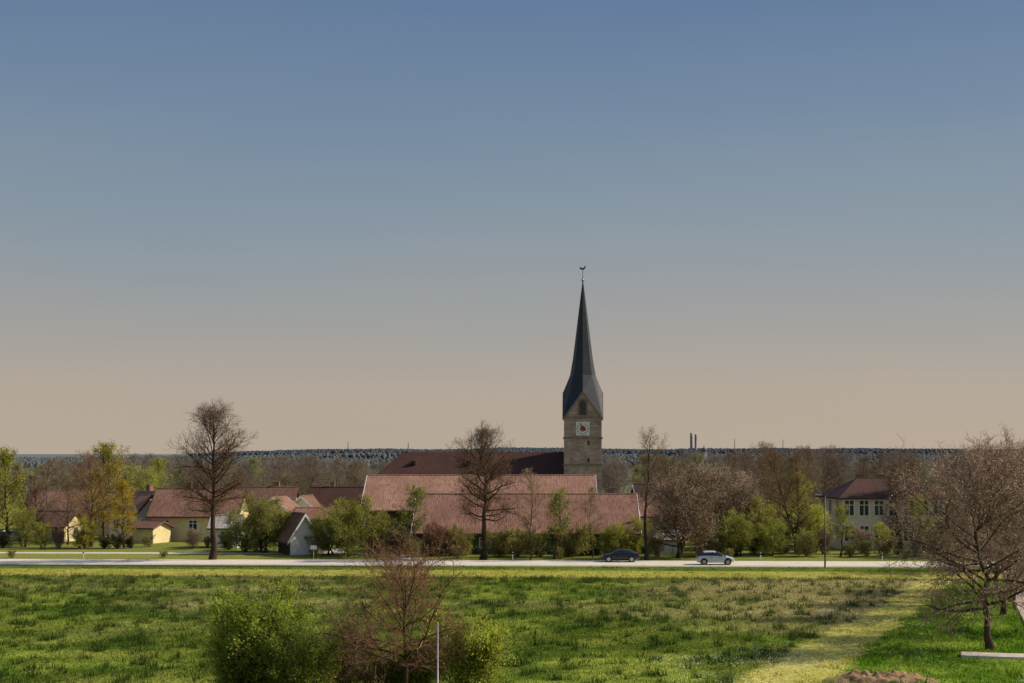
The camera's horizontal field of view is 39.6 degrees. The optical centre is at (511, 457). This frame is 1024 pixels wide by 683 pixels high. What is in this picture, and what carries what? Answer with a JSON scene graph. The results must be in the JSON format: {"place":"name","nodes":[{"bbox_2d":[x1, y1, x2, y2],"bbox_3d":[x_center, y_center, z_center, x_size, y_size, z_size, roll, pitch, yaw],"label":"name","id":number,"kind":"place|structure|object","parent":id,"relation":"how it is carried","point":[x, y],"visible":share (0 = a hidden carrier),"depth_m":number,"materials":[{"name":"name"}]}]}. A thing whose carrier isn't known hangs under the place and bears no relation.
{"place":"outdoors","nodes":[
{"label":"outdoors","id":0,"kind":"place"},
{"bbox_2d":[9,454,187,458],"bbox_3d":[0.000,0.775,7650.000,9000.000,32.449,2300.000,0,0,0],"label":"hills","id":1,"kind":"structure","parent":0,"point":[39,456],"depth_m":7129.09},
{"bbox_2d":[0,552,425,559],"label":"cycle path","id":2,"kind":"structure","parent":0,"point":[176,553],"depth_m":176.99,"materials":[{"name":"grey asphalt"}]},
{"bbox_2d":[0,559,1000,567],"bbox_3d":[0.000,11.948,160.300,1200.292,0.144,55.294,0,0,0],"label":"road","id":3,"kind":"structure","parent":0,"point":[446,563],"depth_m":160.29,"materials":[{"name":"grey asphalt"}]},
{"bbox_2d":[601,549,639,561],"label":"dark sedan car","id":4,"kind":"object","parent":3,"relation":"on","point":[626,554],"visible":1,"depth_m":160.76,"materials":[{"name":"black paint"}]},
{"bbox_2d":[695,550,734,564],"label":"silver hatchback car","id":5,"kind":"object","parent":3,"relation":"on","point":[705,557],"visible":1,"depth_m":156.68,"materials":[{"name":"grey paint"}]},
{"bbox_2d":[0,565,1023,682],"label":"meadow grass","id":6,"kind":"structure","parent":0,"point":[78,601],"depth_m":105.54,"materials":[{"name":"green plant"}]},
{"bbox_2d":[1,568,1001,576],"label":"dandelions","id":7,"kind":"object","parent":6,"relation":"on","point":[472,571],"visible":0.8,"depth_m":146.98,"materials":[{"name":"yellow plant"}]},
{"bbox_2d":[0,468,1023,682],"bbox_3d":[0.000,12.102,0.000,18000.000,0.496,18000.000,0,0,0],"label":"ground","id":8,"kind":"structure","parent":0,"point":[833,554],"depth_m":110.54,"materials":[{"name":"green plant"}]},
{"bbox_2d":[0,445,34,531],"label":"leafy tree","id":9,"kind":"object","parent":8,"relation":"on","point":[5,457],"visible":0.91,"depth_m":194.75,"materials":[{"name":"green plant"}]},
{"bbox_2d":[3,506,41,546],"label":"leafy tree","id":10,"kind":"object","parent":8,"relation":"on","point":[23,523],"visible":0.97,"depth_m":189.56,"materials":[{"name":"green plant"}]},
{"bbox_2d":[3,466,52,541],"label":"bare tree","id":11,"kind":"object","parent":8,"relation":"on","point":[34,487],"visible":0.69,"depth_m":199.02,"materials":[{"name":"green plant"}]},
{"bbox_2d":[28,522,55,548],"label":"leafy tree","id":12,"kind":"object","parent":8,"relation":"on","point":[42,533],"visible":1,"depth_m":185.86,"materials":[{"name":"green plant"}]},
{"bbox_2d":[32,457,60,509],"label":"young tree","id":13,"kind":"object","parent":8,"relation":"on","point":[46,473],"visible":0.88,"depth_m":214.55,"materials":[{"name":"brown plant"}]},
{"bbox_2d":[28,515,86,541],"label":"walls","id":14,"kind":"structure","parent":8,"relation":"on","point":[70,537],"depth_m":202.72,"materials":[{"name":"yellow paint"}]},
{"bbox_2d":[26,511,89,528],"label":"roof","id":15,"kind":"structure","parent":14,"relation":"on","point":[55,520],"depth_m":203.38,"materials":[{"name":"brown tile"}]},
{"bbox_2d":[42,480,85,544],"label":"bare tree","id":16,"kind":"object","parent":8,"relation":"on","point":[68,521],"visible":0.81,"depth_m":194.93,"materials":[{"name":"brown plant"}]},
{"bbox_2d":[71,516,101,548],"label":"leafy tree","id":17,"kind":"object","parent":8,"relation":"on","point":[82,523],"visible":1,"depth_m":185.88,"materials":[{"name":"green plant"}]},
{"bbox_2d":[61,449,132,546],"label":"bare tree","id":18,"kind":"object","parent":8,"relation":"on","point":[97,486],"visible":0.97,"depth_m":189.94,"materials":[{"name":"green plant"}]},
{"bbox_2d":[77,438,134,537],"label":"leafy tree","id":19,"kind":"object","parent":8,"relation":"on","point":[107,453],"visible":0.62,"depth_m":199.91,"materials":[{"name":"green plant"}]},
{"bbox_2d":[102,477,139,547],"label":"leafy tree","id":20,"kind":"object","parent":8,"relation":"on","point":[117,503],"visible":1,"depth_m":187.81,"materials":[{"name":"green plant"}]},
{"bbox_2d":[110,496,153,537],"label":"walls","id":21,"kind":"structure","parent":8,"relation":"on","point":[142,514],"depth_m":207.42,"materials":[{"name":"white paint"}]},
{"bbox_2d":[105,491,153,514],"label":"roof","id":22,"kind":"structure","parent":21,"relation":"on","point":[140,498],"depth_m":208.04,"materials":[{"name":"red tile"}]},
{"bbox_2d":[116,462,164,490],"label":"leafy tree","id":23,"kind":"object","parent":8,"relation":"on","point":[144,482],"visible":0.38,"depth_m":234.44,"materials":[{"name":"green plant"}]},
{"bbox_2d":[128,520,175,542],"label":"garage","id":24,"kind":"structure","parent":8,"relation":"on","point":[161,529],"depth_m":198.70,"materials":[{"name":"yellow paint"}]},
{"bbox_2d":[147,455,174,490],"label":"leafy tree","id":25,"kind":"object","parent":8,"relation":"on","point":[158,464],"visible":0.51,"depth_m":249.69,"materials":[{"name":"green plant"}]},
{"bbox_2d":[151,498,248,540],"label":"walls","id":26,"kind":"structure","parent":8,"relation":"on","point":[178,532],"depth_m":202.60,"materials":[{"name":"yellow paint"}]},
{"bbox_2d":[146,488,250,516],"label":"roof","id":27,"kind":"structure","parent":26,"relation":"on","point":[162,505],"depth_m":204.27,"materials":[{"name":"red tile"}]},
{"bbox_2d":[160,397,260,559],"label":"lime tree","id":28,"kind":"object","parent":8,"relation":"on","point":[210,416],"visible":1,"depth_m":164.61,"materials":[{"name":"brown plant"}]},
{"bbox_2d":[207,514,243,547],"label":"outbuilding","id":29,"kind":"structure","parent":8,"relation":"on","point":[220,525],"depth_m":188.00,"materials":[{"name":"white paint"}]},
{"bbox_2d":[194,604,284,682],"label":"leafy shrub","id":30,"kind":"object","parent":8,"relation":"on","point":[216,664],"visible":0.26,"depth_m":69.61,"materials":[{"name":"green plant"}]},
{"bbox_2d":[218,506,263,551],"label":"willow shrub","id":31,"kind":"object","parent":8,"relation":"on","point":[238,539],"visible":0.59,"depth_m":179.18,"materials":[{"name":"green plant"}]},
{"bbox_2d":[199,574,308,682],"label":"leafy shrub","id":32,"kind":"object","parent":8,"relation":"on","point":[249,620],"visible":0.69,"depth_m":68.81,"materials":[{"name":"green plant"}]},
{"bbox_2d":[228,492,292,552],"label":"willow shrub","id":33,"kind":"object","parent":8,"relation":"on","point":[267,526],"visible":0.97,"depth_m":176.97,"materials":[{"name":"green plant"}]},
{"bbox_2d":[261,455,301,487],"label":"bare tree","id":34,"kind":"object","parent":8,"relation":"on","point":[279,464],"visible":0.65,"depth_m":259.40,"materials":[{"name":"brown plant"}]},
{"bbox_2d":[228,595,352,682],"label":"leafy shrub","id":35,"kind":"object","parent":8,"relation":"on","point":[293,667],"visible":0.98,"depth_m":67.72,"materials":[{"name":"green plant"}]},
{"bbox_2d":[272,511,322,554],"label":"farm shed","id":36,"kind":"structure","parent":8,"relation":"on","point":[291,540],"depth_m":175.16,"materials":[{"name":"white paint"}]},
{"bbox_2d":[295,452,327,494],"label":"bare tree","id":37,"kind":"object","parent":8,"relation":"on","point":[313,473],"visible":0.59,"depth_m":263.85,"materials":[{"name":"brown plant"}]},
{"bbox_2d":[303,507,346,554],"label":"willow shrub","id":38,"kind":"object","parent":8,"relation":"on","point":[314,522],"visible":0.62,"depth_m":174.05,"materials":[{"name":"green plant"}]},
{"bbox_2d":[317,459,350,485],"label":"bare tree","id":39,"kind":"object","parent":8,"relation":"on","point":[339,473],"visible":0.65,"depth_m":262.11,"materials":[{"name":"brown plant"}]},
{"bbox_2d":[302,605,376,682],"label":"twiggy shrub","id":40,"kind":"object","parent":8,"relation":"on","point":[343,672],"visible":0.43,"depth_m":70.89,"materials":[{"name":"brown plant"}]},
{"bbox_2d":[317,493,390,556],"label":"willow shrub","id":41,"kind":"object","parent":8,"relation":"on","point":[348,537],"visible":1,"depth_m":171.44,"materials":[{"name":"green plant"}]},
{"bbox_2d":[345,457,364,485],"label":"bare tree","id":42,"kind":"object","parent":8,"relation":"on","point":[355,466],"visible":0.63,"depth_m":257.35,"materials":[{"name":"brown plant"}]},
{"bbox_2d":[348,505,399,553],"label":"willow shrub","id":43,"kind":"object","parent":8,"relation":"on","point":[379,530],"visible":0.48,"depth_m":175.27,"materials":[{"name":"green plant"}]},
{"bbox_2d":[349,629,402,682],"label":"twiggy shrub","id":44,"kind":"object","parent":8,"relation":"on","point":[378,669],"visible":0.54,"depth_m":71.64,"materials":[{"name":"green plant"}]},
{"bbox_2d":[372,635,415,682],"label":"leafy shrub","id":45,"kind":"object","parent":8,"relation":"on","point":[395,677],"visible":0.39,"depth_m":71.95,"materials":[{"name":"green plant"}]},
{"bbox_2d":[306,524,492,682],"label":"bare tree","id":46,"kind":"object","parent":8,"relation":"on","point":[391,574],"visible":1,"depth_m":68.29,"materials":[{"name":"brown plant"}]},
{"bbox_2d":[390,483,430,556],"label":"pollard tree","id":47,"kind":"object","parent":8,"relation":"on","point":[417,496],"visible":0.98,"depth_m":170.25,"materials":[{"name":"green plant"}]},
{"bbox_2d":[382,632,447,682],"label":"leafy shrub","id":48,"kind":"object","parent":8,"relation":"on","point":[417,677],"visible":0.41,"depth_m":71.67,"materials":[{"name":"green plant"}]},
{"bbox_2d":[421,520,447,556],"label":"shrub","id":49,"kind":"object","parent":8,"relation":"on","point":[431,535],"visible":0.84,"depth_m":171.95,"materials":[{"name":"brown plant"}]},
{"bbox_2d":[445,530,476,555],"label":"shrub","id":50,"kind":"object","parent":8,"relation":"on","point":[463,541],"visible":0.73,"depth_m":172.72,"materials":[{"name":"green plant"}]},
{"bbox_2d":[411,597,522,682],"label":"leafy shrub","id":51,"kind":"object","parent":8,"relation":"on","point":[461,675],"visible":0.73,"depth_m":70.33,"materials":[{"name":"green plant"}]},
{"bbox_2d":[361,474,596,543],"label":"farm barn","id":52,"kind":"structure","parent":8,"relation":"on","point":[387,490],"depth_m":202.26,"materials":[{"name":"red tile"}]},
{"bbox_2d":[442,419,520,559],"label":"lime tree","id":53,"kind":"object","parent":8,"relation":"on","point":[480,440],"visible":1,"depth_m":165.88,"materials":[{"name":"brown plant"}]},
{"bbox_2d":[454,622,514,682],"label":"leafy shrub","id":54,"kind":"object","parent":8,"relation":"on","point":[496,633],"visible":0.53,"depth_m":70.43,"materials":[{"name":"green plant"}]},
{"bbox_2d":[377,266,602,492],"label":"church","id":55,"kind":"structure","parent":8,"relation":"on","point":[582,411],"depth_m":304.03,"materials":[{"name":"stone"}]},
{"bbox_2d":[475,525,524,556],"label":"shrub","id":56,"kind":"object","parent":8,"relation":"on","point":[511,538],"visible":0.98,"depth_m":170.11,"materials":[{"name":"green plant"}]},
{"bbox_2d":[0,445,1018,510],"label":"distant tree belt","id":57,"kind":"object","parent":8,"relation":"on","point":[611,475],"visible":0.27,"depth_m":359.89,"materials":[{"name":"brown plant"}]},
{"bbox_2d":[411,488,641,553],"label":"long farmhouse","id":58,"kind":"object","parent":8,"relation":"on","point":[615,508],"visible":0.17,"depth_m":179.25,"materials":[{"name":"red tile"}]},
{"bbox_2d":[514,465,547,559],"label":"young tree","id":59,"kind":"object","parent":8,"relation":"on","point":[526,524],"visible":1,"depth_m":166.16,"materials":[{"name":"brown plant"}]},
{"bbox_2d":[518,528,550,556],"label":"shrub","id":60,"kind":"object","parent":8,"relation":"on","point":[539,541],"visible":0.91,"depth_m":170.60,"materials":[{"name":"green plant"}]},
{"bbox_2d":[541,487,576,558],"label":"pollard tree","id":61,"kind":"object","parent":8,"relation":"on","point":[557,497],"visible":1,"depth_m":166.91,"materials":[{"name":"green plant"}]},
{"bbox_2d":[545,522,596,556],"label":"shrub","id":62,"kind":"object","parent":8,"relation":"on","point":[572,539],"visible":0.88,"depth_m":170.92,"materials":[{"name":"green plant"}]},
{"bbox_2d":[578,484,604,557],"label":"young tree","id":63,"kind":"object","parent":8,"relation":"on","point":[590,527],"visible":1,"depth_m":169.81,"materials":[{"name":"green plant"}]},
{"bbox_2d":[589,523,627,554],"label":"shrub","id":64,"kind":"object","parent":8,"relation":"on","point":[607,539],"visible":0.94,"depth_m":173.47,"materials":[{"name":"green plant"}]},
{"bbox_2d":[610,516,646,552],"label":"shrub","id":65,"kind":"object","parent":8,"relation":"on","point":[628,544],"visible":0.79,"depth_m":175.19,"materials":[{"name":"green plant"}]},
{"bbox_2d":[634,425,669,559],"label":"ash tree","id":66,"kind":"object","parent":8,"relation":"on","point":[646,552],"visible":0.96,"depth_m":166.34,"materials":[{"name":"brown plant"}]},
{"bbox_2d":[630,483,676,540],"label":"cottage","id":67,"kind":"structure","parent":8,"relation":"on","point":[636,487],"depth_m":197.42,"materials":[{"name":"paint"}]},
{"bbox_2d":[641,459,736,557],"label":"blossoming tree","id":68,"kind":"object","parent":8,"relation":"on","point":[688,504],"visible":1,"depth_m":167.27,"materials":[{"name":"brown plant"}]},
{"bbox_2d":[683,530,721,555],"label":"shrub","id":69,"kind":"object","parent":8,"relation":"on","point":[711,545],"visible":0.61,"depth_m":171.22,"materials":[{"name":"green plant"}]},
{"bbox_2d":[655,462,760,548],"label":"blossoming tree","id":70,"kind":"object","parent":8,"relation":"on","point":[721,480],"visible":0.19,"depth_m":182.94,"materials":[{"name":"brown plant"}]},
{"bbox_2d":[716,509,762,555],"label":"willow shrub","id":71,"kind":"object","parent":8,"relation":"on","point":[738,544],"visible":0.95,"depth_m":171.18,"materials":[{"name":"green plant"}]},
{"bbox_2d":[714,467,768,538],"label":"blossoming tree","id":72,"kind":"object","parent":8,"relation":"on","point":[744,480],"visible":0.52,"depth_m":184.73,"materials":[{"name":"brown plant"}]},
{"bbox_2d":[743,495,780,539],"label":"leafy tree","id":73,"kind":"object","parent":8,"relation":"on","point":[764,517],"visible":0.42,"depth_m":184.43,"materials":[{"name":"green plant"}]},
{"bbox_2d":[751,452,784,532],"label":"bare tree","id":74,"kind":"object","parent":8,"relation":"on","point":[761,469],"visible":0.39,"depth_m":199.98,"materials":[{"name":"brown plant"}]},
{"bbox_2d":[742,439,793,508],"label":"bare tree","id":75,"kind":"object","parent":8,"relation":"on","point":[763,447],"visible":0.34,"depth_m":239.28,"materials":[{"name":"brown plant"}]},
{"bbox_2d":[749,518,792,556],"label":"shrub","id":76,"kind":"object","parent":8,"relation":"on","point":[766,536],"visible":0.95,"depth_m":172.47,"materials":[{"name":"green plant"}]},
{"bbox_2d":[749,448,820,552],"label":"bare tree","id":77,"kind":"object","parent":8,"relation":"on","point":[796,483],"visible":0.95,"depth_m":176.98,"materials":[{"name":"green plant"}]},
{"bbox_2d":[781,444,829,529],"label":"bare tree","id":78,"kind":"object","parent":8,"relation":"on","point":[805,455],"visible":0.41,"depth_m":235.78,"materials":[{"name":"brown plant"}]},
{"bbox_2d":[790,527,821,556],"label":"shrub","id":79,"kind":"object","parent":8,"relation":"on","point":[805,545],"visible":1,"depth_m":171.50,"materials":[{"name":"green plant"}]},
{"bbox_2d":[796,501,836,552],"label":"leafy tree","id":80,"kind":"object","parent":8,"relation":"on","point":[821,520],"visible":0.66,"depth_m":177.69,"materials":[{"name":"green plant"}]},
{"bbox_2d":[802,445,853,510],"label":"bare tree","id":81,"kind":"object","parent":8,"relation":"on","point":[826,469],"visible":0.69,"depth_m":227.92,"materials":[{"name":"brown plant"}]},
{"bbox_2d":[646,598,1020,682],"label":"white wildflowers","id":82,"kind":"object","parent":8,"relation":"on","point":[783,653],"visible":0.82,"depth_m":84.12,"materials":[{"name":"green plant"}]},
{"bbox_2d":[830,504,860,555],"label":"pollard tree","id":83,"kind":"object","parent":8,"relation":"on","point":[840,517],"visible":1,"depth_m":171.57,"materials":[{"name":"green plant"}]},
{"bbox_2d":[847,524,875,553],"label":"blossoming tree","id":84,"kind":"object","parent":8,"relation":"on","point":[860,535],"visible":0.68,"depth_m":176.01,"materials":[{"name":"pink plant"}]},
{"bbox_2d":[851,448,896,480],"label":"bare tree","id":85,"kind":"object","parent":8,"relation":"on","point":[878,456],"visible":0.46,"depth_m":240.96,"materials":[{"name":"brown plant"}]},
{"bbox_2d":[823,669,939,682],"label":"earth bank","id":86,"kind":"structure","parent":8,"relation":"on","point":[858,676],"depth_m":75.42,"materials":[{"name":"soil"}]},
{"bbox_2d":[820,497,944,549],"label":"walls","id":87,"kind":"structure","parent":8,"relation":"on","point":[871,519],"depth_m":184.46,"materials":[{"name":"beige paint"}]},
{"bbox_2d":[822,498,942,541],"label":"window frames","id":88,"kind":"structure","parent":87,"relation":"attached to","point":[868,515],"depth_m":184.38,"materials":[{"name":"white wood"}]},
{"bbox_2d":[822,499,942,540],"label":"window panes","id":89,"kind":"object","parent":88,"relation":"in","point":[878,510],"visible":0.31,"depth_m":184.35,"materials":[{"name":"glass"}]},
{"bbox_2d":[816,478,949,498],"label":"roof","id":90,"kind":"structure","parent":87,"relation":"on","point":[859,488],"depth_m":186.75,"materials":[{"name":"red tile"}]},
{"bbox_2d":[870,536,898,555],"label":"shrub","id":91,"kind":"object","parent":8,"relation":"on","point":[886,550],"visible":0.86,"depth_m":172.45,"materials":[{"name":"green plant"}]},
{"bbox_2d":[874,454,922,548],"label":"bare tree","id":92,"kind":"object","parent":8,"relation":"on","point":[890,481],"visible":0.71,"depth_m":184.36,"materials":[{"name":"brown plant"}]},
{"bbox_2d":[893,449,938,486],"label":"bare tree","id":93,"kind":"object","parent":8,"relation":"on","point":[904,460],"visible":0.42,"depth_m":232.13,"materials":[{"name":"brown plant"}]},
{"bbox_2d":[907,492,936,554],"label":"pollard tree","id":94,"kind":"object","parent":8,"relation":"on","point":[917,503],"visible":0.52,"depth_m":171.63,"materials":[{"name":"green plant"}]},
{"bbox_2d":[867,433,1023,649],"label":"avenue tree","id":95,"kind":"object","parent":8,"relation":"on","point":[1003,476],"visible":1,"depth_m":88.48,"materials":[{"name":"brown plant"}]},
{"bbox_2d":[912,421,1023,614],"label":"avenue tree","id":96,"kind":"object","parent":8,"relation":"on","point":[1003,611],"visible":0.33,"depth_m":106.89,"materials":[{"name":"brown plant"}]},
{"bbox_2d":[925,442,1023,601],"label":"avenue tree","id":97,"kind":"object","parent":8,"relation":"on","point":[1014,598],"visible":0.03,"depth_m":117.53,"materials":[{"name":"brown plant"}]},
{"bbox_2d":[947,444,1023,608],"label":"avenue tree","id":98,"kind":"object","parent":8,"relation":"on","point":[1021,531],"visible":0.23,"depth_m":97.33,"materials":[{"name":"brown plant"}]},
{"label":"walls","id":99,"kind":"object","parent":8,"relation":"on","visible":0},
{"bbox_2d":[233,487,299,507],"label":"roof","id":100,"kind":"structure","parent":99,"relation":"on","point":[292,493],"depth_m":230.85,"materials":[{"name":"brown tile"}]},
{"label":"walls","id":101,"kind":"object","parent":8,"relation":"on","visible":0},
{"bbox_2d":[309,487,363,509],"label":"roof","id":102,"kind":"structure","parent":101,"relation":"on","point":[326,496],"depth_m":238.53,"materials":[{"name":"red tile"}]},
{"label":"walls","id":103,"kind":"object","parent":8,"relation":"on","visible":0},
{"bbox_2d":[25,491,90,511],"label":"roof","id":104,"kind":"structure","parent":103,"relation":"on","point":[62,496],"depth_m":233.89,"materials":[{"name":"red tile"}]},
{"bbox_2d":[0,0,1023,453],"label":"sky","id":105,"kind":"structure","parent":0,"point":[340,224],"materials":[{"name":"blue"}]},
{"bbox_2d":[961,651,1023,659],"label":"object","id":106,"kind":"structure","parent":0,"point":[987,655],"depth_m":85.24,"materials":[{"name":"concrete"}]},
{"bbox_3d":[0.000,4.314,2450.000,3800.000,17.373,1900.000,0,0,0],"label":"distant hills","id":107,"kind":"structure","parent":0,"visible":0},
{"bbox_2d":[0,451,1014,467],"bbox_3d":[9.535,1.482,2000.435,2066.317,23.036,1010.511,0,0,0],"label":"hazy woods","id":108,"kind":"object","parent":107,"relation":"on","point":[324,456],"visible":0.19,"depth_m":2222.08,"materials":[{"name":"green plant"}]},
{"bbox_2d":[189,447,1022,456],"bbox_3d":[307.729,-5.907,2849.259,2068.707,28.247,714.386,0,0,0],"label":"distant forest","id":109,"kind":"object","parent":107,"relation":"on","point":[668,452],"visible":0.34,"depth_m":2519.99,"materials":[{"name":"green plant"}]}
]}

